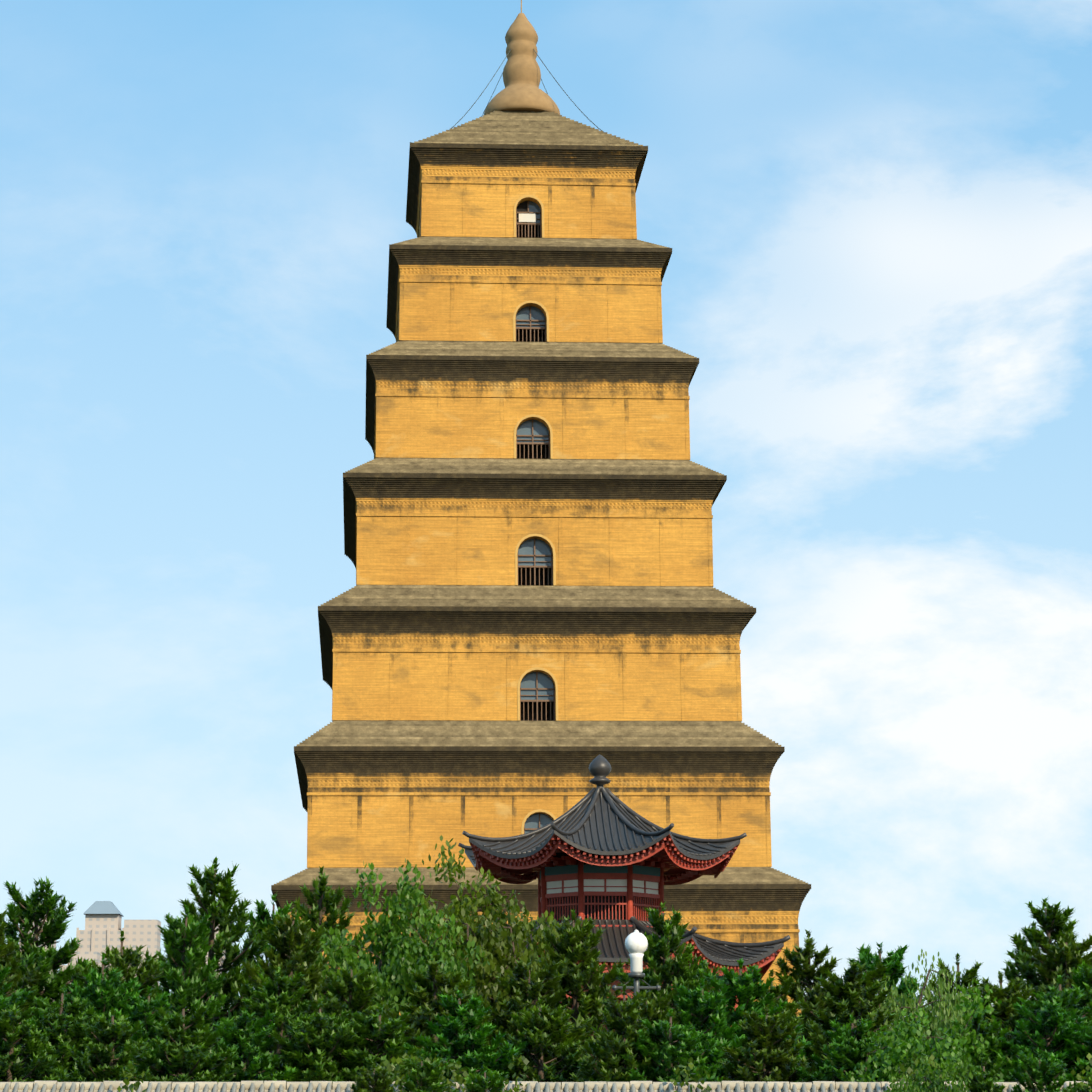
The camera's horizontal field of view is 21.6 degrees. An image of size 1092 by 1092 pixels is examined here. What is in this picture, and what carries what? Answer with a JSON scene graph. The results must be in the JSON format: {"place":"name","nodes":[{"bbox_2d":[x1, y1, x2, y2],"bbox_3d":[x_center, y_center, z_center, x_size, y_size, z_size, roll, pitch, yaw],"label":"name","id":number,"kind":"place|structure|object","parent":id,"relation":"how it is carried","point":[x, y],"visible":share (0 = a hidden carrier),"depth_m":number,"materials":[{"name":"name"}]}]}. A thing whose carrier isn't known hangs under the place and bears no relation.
{"place":"outdoors","nodes":[
{"label":"outdoors","id":0,"kind":"place"},
{"bbox_2d":[19,897,55,1019],"bbox_3d":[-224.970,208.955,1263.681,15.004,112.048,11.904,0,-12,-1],"label":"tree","id":1,"kind":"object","parent":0,"point":[54,945],"depth_m":1266.03,"materials":[{"name":"green plant"}]},
{"bbox_2d":[60,952,104,983],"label":"building","id":2,"kind":"structure","parent":0,"point":[90,955],"depth_m":1121.57,"materials":[{"name":"beige concrete"}]},
{"bbox_2d":[76,901,160,985],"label":"building","id":3,"kind":"structure","parent":0,"point":[102,930],"depth_m":1319.01,"materials":[{"name":"beige concrete"}]},
{"bbox_2d":[188,912,225,1012],"bbox_3d":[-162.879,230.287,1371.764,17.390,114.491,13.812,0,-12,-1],"label":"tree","id":4,"kind":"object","parent":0,"point":[207,953],"depth_m":1372.26,"materials":[{"name":"green plant"}]},
{"bbox_2d":[0,0,1091,1015],"label":"sky","id":5,"kind":"structure","parent":0,"point":[875,216],"materials":[{"name":"blue"}]},
{"bbox_2d":[441,755,790,1035],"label":"pavilion","id":6,"kind":"structure","parent":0,"point":[610,861],"depth_m":102.51,"materials":[{"name":"grey tile"}]},
{"label":"ground","id":7,"kind":"structure","parent":0,"visible":0},
{"bbox_2d":[0,909,43,1019],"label":"pine tree","id":8,"kind":"object","parent":7,"relation":"on","point":[20,979],"visible":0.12,"depth_m":67.31,"materials":[{"name":"green plant"}]},
{"bbox_2d":[0,964,52,1074],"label":"pine tree","id":9,"kind":"object","parent":7,"relation":"on","point":[19,995],"visible":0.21,"depth_m":61.42,"materials":[{"name":"green plant"}]},
{"bbox_2d":[0,1002,70,1082],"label":"pine tree","id":10,"kind":"object","parent":7,"relation":"on","point":[13,1064],"visible":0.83,"depth_m":51.05,"materials":[{"name":"green plant"}]},
{"bbox_2d":[0,876,91,1017],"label":"pine tree","id":11,"kind":"object","parent":7,"relation":"on","point":[27,913],"visible":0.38,"depth_m":69.74,"materials":[{"name":"green plant"}]},
{"bbox_2d":[13,983,97,1081],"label":"pine tree","id":12,"kind":"object","parent":7,"relation":"on","point":[63,1037],"visible":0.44,"depth_m":56.81,"materials":[{"name":"green plant"}]},
{"bbox_2d":[52,1007,160,1081],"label":"pine tree","id":13,"kind":"object","parent":7,"relation":"on","point":[97,1060],"visible":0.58,"depth_m":52.12,"materials":[{"name":"green plant"}]},
{"bbox_2d":[53,954,159,1079],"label":"pine tree","id":14,"kind":"object","parent":7,"relation":"on","point":[104,998],"visible":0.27,"depth_m":64.08,"materials":[{"name":"green plant"}]},
{"bbox_2d":[63,931,199,1078],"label":"pine tree","id":15,"kind":"object","parent":7,"relation":"on","point":[127,960],"visible":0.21,"depth_m":66.20,"materials":[{"name":"green plant"}]},
{"bbox_2d":[114,985,195,1081],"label":"pine tree","id":16,"kind":"object","parent":7,"relation":"on","point":[146,1012],"visible":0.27,"depth_m":58.37,"materials":[{"name":"green plant"}]},
{"bbox_2d":[114,997,238,1081],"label":"pine tree","id":17,"kind":"object","parent":7,"relation":"on","point":[181,1055],"visible":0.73,"depth_m":50.31,"materials":[{"name":"green plant"}]},
{"bbox_2d":[141,904,239,1081],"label":"pine tree","id":18,"kind":"object","parent":7,"relation":"on","point":[185,981],"visible":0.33,"depth_m":68.47,"materials":[{"name":"green plant"}]},
{"bbox_2d":[152,857,268,1046],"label":"pine tree","id":19,"kind":"object","parent":7,"relation":"on","point":[223,918],"visible":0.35,"depth_m":74.12,"materials":[{"name":"green plant"}]},
{"bbox_2d":[191,1009,305,1082],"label":"pine tree","id":20,"kind":"object","parent":7,"relation":"on","point":[245,1037],"visible":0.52,"depth_m":51.47,"materials":[{"name":"green plant"}]},
{"bbox_2d":[217,895,319,1020],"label":"pine tree","id":21,"kind":"object","parent":7,"relation":"on","point":[262,917],"visible":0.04,"depth_m":80.64,"materials":[{"name":"green plant"}]},
{"bbox_2d":[227,967,329,1078],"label":"pine tree","id":22,"kind":"object","parent":7,"relation":"on","point":[281,1004],"visible":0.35,"depth_m":58.77,"materials":[{"name":"green plant"}]},
{"bbox_2d":[216,908,356,1074],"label":"pine tree","id":23,"kind":"object","parent":7,"relation":"on","point":[292,936],"visible":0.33,"depth_m":70.59,"materials":[{"name":"green plant"}]},
{"bbox_2d":[239,866,368,1008],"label":"pine tree","id":24,"kind":"object","parent":7,"relation":"on","point":[322,893],"visible":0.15,"depth_m":86.85,"materials":[{"name":"green plant"}]},
{"bbox_2d":[248,999,368,1086],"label":"pine tree","id":25,"kind":"object","parent":7,"relation":"on","point":[314,1057],"visible":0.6,"depth_m":51.58,"materials":[{"name":"green plant"}]},
{"bbox_2d":[287,959,406,1080],"bbox_3d":[-4.118,11.764,60.576,5.646,6.041,5.164,-2,-12,9],"label":"pine tree","id":26,"kind":"object","parent":7,"relation":"on","point":[350,985],"visible":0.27,"depth_m":60.62,"materials":[{"name":"green plant"}]},
{"bbox_2d":[350,1061,394,1091],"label":"bush","id":27,"kind":"object","parent":7,"relation":"on","point":[383,1082],"visible":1,"depth_m":44.71,"materials":[{"name":"green plant"}]},
{"bbox_2d":[325,1005,424,1080],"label":"pine tree","id":28,"kind":"object","parent":7,"relation":"on","point":[376,1031],"visible":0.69,"depth_m":51.79,"materials":[{"name":"green plant"}]},
{"bbox_2d":[315,858,489,1043],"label":"broadleaf tree","id":29,"kind":"object","parent":7,"relation":"on","point":[398,960],"visible":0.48,"depth_m":77.02,"materials":[{"name":"green plant"}]},
{"bbox_2d":[394,1053,458,1091],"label":"bush","id":30,"kind":"object","parent":7,"relation":"on","point":[429,1075],"visible":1,"depth_m":45.17,"materials":[{"name":"green plant"}]},
{"bbox_2d":[370,954,495,1076],"bbox_3d":[-2.299,11.424,58.947,5.918,6.038,5.897,-1,-12,3],"label":"pine tree","id":31,"kind":"object","parent":7,"relation":"on","point":[443,984],"visible":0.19,"depth_m":58.80,"materials":[{"name":"green plant"}]},
{"bbox_2d":[402,988,528,1081],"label":"pine tree","id":32,"kind":"object","parent":7,"relation":"on","point":[462,1041],"visible":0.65,"depth_m":52.46,"materials":[{"name":"green plant"}]},
{"bbox_2d":[377,835,581,1050],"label":"broadleaf tree","id":33,"kind":"object","parent":7,"relation":"on","point":[498,936],"visible":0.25,"depth_m":80.65,"materials":[{"name":"green plant"}]},
{"bbox_2d":[464,1065,507,1091],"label":"bush","id":34,"kind":"object","parent":7,"relation":"on","point":[493,1082],"visible":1,"depth_m":44.95,"materials":[{"name":"green plant"}]},
{"bbox_2d":[479,997,592,1086],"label":"pine tree","id":35,"kind":"object","parent":7,"relation":"on","point":[541,1041],"visible":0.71,"depth_m":53.29,"materials":[{"name":"green plant"}]},
{"bbox_2d":[477,958,595,1076],"bbox_3d":[-0.225,11.449,58.864,5.756,5.959,5.679,-11,-16,41],"label":"pine tree","id":36,"kind":"object","parent":7,"relation":"on","point":[523,988],"visible":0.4,"depth_m":58.97,"materials":[{"name":"green plant"}]},
{"bbox_2d":[271,0,810,1016],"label":"pagoda","id":37,"kind":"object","parent":7,"relation":"on","point":[527,618],"visible":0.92,"depth_m":153.32,"materials":[{"name":"brick"}]},
{"bbox_2d":[0,1081,1089,1091],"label":"boundary wall","id":38,"kind":"structure","parent":7,"relation":"on","point":[531,1086],"depth_m":46.92,"materials":[{"name":"paint"}]},
{"bbox_2d":[497,909,626,1078],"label":"pine tree","id":39,"kind":"object","parent":7,"relation":"on","point":[578,940],"visible":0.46,"depth_m":70.97,"materials":[{"name":"green plant"}]},
{"bbox_2d":[117,1053,1091,1091],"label":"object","id":40,"kind":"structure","parent":7,"relation":"on","point":[455,1077],"depth_m":46.50,"materials":[{"name":"green plant"}]},
{"bbox_2d":[569,984,684,1083],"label":"pine tree","id":41,"kind":"object","parent":7,"relation":"on","point":[612,1048],"visible":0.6,"depth_m":51.25,"materials":[{"name":"green plant"}]},
{"bbox_2d":[612,930,660,1020],"bbox_3d":[1.747,10.473,54.883,0.856,6.234,0.447,-5,-13,21],"label":"street lamp","id":42,"kind":"object","parent":7,"relation":"on","point":[636,943],"visible":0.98,"depth_m":55.28,"materials":[{"name":"grey"}]},
{"bbox_2d":[597,990,713,1081],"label":"pine tree","id":43,"kind":"object","parent":7,"relation":"on","point":[647,1006],"visible":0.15,"depth_m":52.59,"materials":[{"name":"green plant"}]},
{"bbox_2d":[596,901,718,1045],"bbox_3d":[2.545,11.501,62.642,4.600,7.423,4.529,-7,-14,31],"label":"pine tree","id":44,"kind":"object","parent":7,"relation":"on","point":[664,970],"visible":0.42,"depth_m":62.68,"materials":[{"name":"green plant"}]},
{"bbox_2d":[620,1008,722,1086],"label":"pine tree","id":45,"kind":"object","parent":7,"relation":"on","point":[685,1046],"visible":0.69,"depth_m":50.78,"materials":[{"name":"green plant"}]},
{"bbox_2d":[653,953,726,1028],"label":"pine tree","id":46,"kind":"object","parent":7,"relation":"on","point":[703,964],"visible":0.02,"depth_m":66.84,"materials":[{"name":"green plant"}]},
{"bbox_2d":[665,978,754,1081],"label":"pine tree","id":47,"kind":"object","parent":7,"relation":"on","point":[695,1006],"visible":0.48,"depth_m":56.97,"materials":[{"name":"green plant"}]},
{"bbox_2d":[683,958,809,1081],"bbox_3d":[4.178,11.597,59.705,5.810,6.011,6.351,11,-16,-43],"label":"pine tree","id":48,"kind":"object","parent":7,"relation":"on","point":[744,991],"visible":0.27,"depth_m":59.73,"materials":[{"name":"green plant"}]},
{"bbox_2d":[719,1005,821,1083],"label":"pine tree","id":49,"kind":"object","parent":7,"relation":"on","point":[771,1033],"visible":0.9,"depth_m":51.77,"materials":[{"name":"green plant"}]},
{"bbox_2d":[743,969,827,1081],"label":"pine tree","id":50,"kind":"object","parent":7,"relation":"on","point":[779,991],"visible":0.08,"depth_m":64.75,"materials":[{"name":"green plant"}]},
{"bbox_2d":[767,930,863,1044],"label":"pine tree","id":51,"kind":"object","parent":7,"relation":"on","point":[803,973],"visible":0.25,"depth_m":72.57,"materials":[{"name":"green plant"}]},
{"bbox_2d":[794,1015,898,1081],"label":"pine tree","id":52,"kind":"object","parent":7,"relation":"on","point":[841,1039],"visible":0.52,"depth_m":50.96,"materials":[{"name":"green plant"}]},
{"bbox_2d":[782,960,927,1079],"bbox_3d":[6.669,11.788,60.670,6.475,6.034,6.389,-6,-13,26],"label":"pine tree","id":53,"kind":"object","parent":7,"relation":"on","point":[849,989],"visible":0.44,"depth_m":60.67,"materials":[{"name":"green plant"}]},
{"bbox_2d":[807,942,930,1046],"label":"pine tree","id":54,"kind":"object","parent":7,"relation":"on","point":[895,971],"visible":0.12,"depth_m":68.49,"materials":[{"name":"green plant"}]},
{"bbox_2d":[850,949,980,1051],"bbox_3d":[8.338,11.946,62.265,5.194,6.413,4.231,4,-12,-19],"label":"broadleaf tree","id":55,"kind":"object","parent":7,"relation":"on","point":[938,1015],"visible":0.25,"depth_m":62.85,"materials":[{"name":"green plant"}]},
{"bbox_2d":[831,980,1010,1082],"bbox_3d":[6.468,10.220,50.742,3.321,5.065,4.424,4,-12,-16],"label":"broadleaf tree","id":56,"kind":"object","parent":7,"relation":"on","point":[898,1046],"visible":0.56,"depth_m":50.52,"materials":[{"name":"green plant"}]},
{"bbox_2d":[883,1052,997,1091],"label":"broadleaf tree","id":57,"kind":"object","parent":7,"relation":"on","point":[930,1085],"visible":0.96,"depth_m":44.51,"materials":[{"name":"green plant"}]},
{"bbox_2d":[922,953,1011,1050],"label":"pine tree","id":58,"kind":"object","parent":7,"relation":"on","point":[968,976],"visible":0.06,"depth_m":68.36,"materials":[{"name":"green plant"}]},
{"bbox_2d":[925,1009,1023,1081],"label":"pine tree","id":59,"kind":"object","parent":7,"relation":"on","point":[977,1024],"visible":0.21,"depth_m":51.47,"materials":[{"name":"green plant"}]},
{"bbox_2d":[962,1057,1006,1091],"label":"pine tree","id":60,"kind":"object","parent":7,"relation":"on","point":[972,1087],"visible":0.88,"depth_m":44.57,"materials":[{"name":"green plant"}]},
{"bbox_2d":[959,971,1034,1071],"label":"pine tree","id":61,"kind":"object","parent":7,"relation":"on","point":[1010,994],"visible":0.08,"depth_m":59.29,"materials":[{"name":"green plant"}]},
{"bbox_2d":[995,999,1090,1082],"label":"pine tree","id":62,"kind":"object","parent":7,"relation":"on","point":[1038,1026],"visible":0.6,"depth_m":51.28,"materials":[{"name":"green plant"}]},
{"bbox_2d":[997,975,1091,1070],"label":"pine tree","id":63,"kind":"object","parent":7,"relation":"on","point":[1064,997],"visible":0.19,"depth_m":58.05,"materials":[{"name":"green plant"}]},
{"bbox_2d":[999,932,1091,1035],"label":"pine tree","id":64,"kind":"object","parent":7,"relation":"on","point":[1068,956],"visible":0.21,"depth_m":68.15,"materials":[{"name":"green plant"}]},
{"bbox_2d":[1000,896,1091,1012],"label":"pine tree","id":65,"kind":"object","parent":7,"relation":"on","point":[1052,921],"visible":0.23,"depth_m":69.97,"materials":[{"name":"green plant"}]},
{"bbox_2d":[1007,1050,1085,1091],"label":"pine tree","id":66,"kind":"object","parent":7,"relation":"on","point":[1043,1074],"visible":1,"depth_m":44.92,"materials":[{"name":"green plant"}]},
{"bbox_2d":[1056,1023,1091,1081],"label":"pine tree","id":67,"kind":"object","parent":7,"relation":"on","point":[1080,1038],"visible":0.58,"depth_m":50.92,"materials":[{"name":"green plant"}]},
{"bbox_2d":[1062,1073,1091,1091],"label":"pine tree","id":68,"kind":"object","parent":7,"relation":"on","point":[1079,1088],"visible":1,"depth_m":44.39,"materials":[{"name":"green plant"}]},
{"bbox_2d":[1068,957,1091,1021],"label":"pine tree","id":69,"kind":"object","parent":7,"relation":"on","point":[1083,974],"visible":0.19,"depth_m":63.82,"materials":[{"name":"green plant"}]}
]}

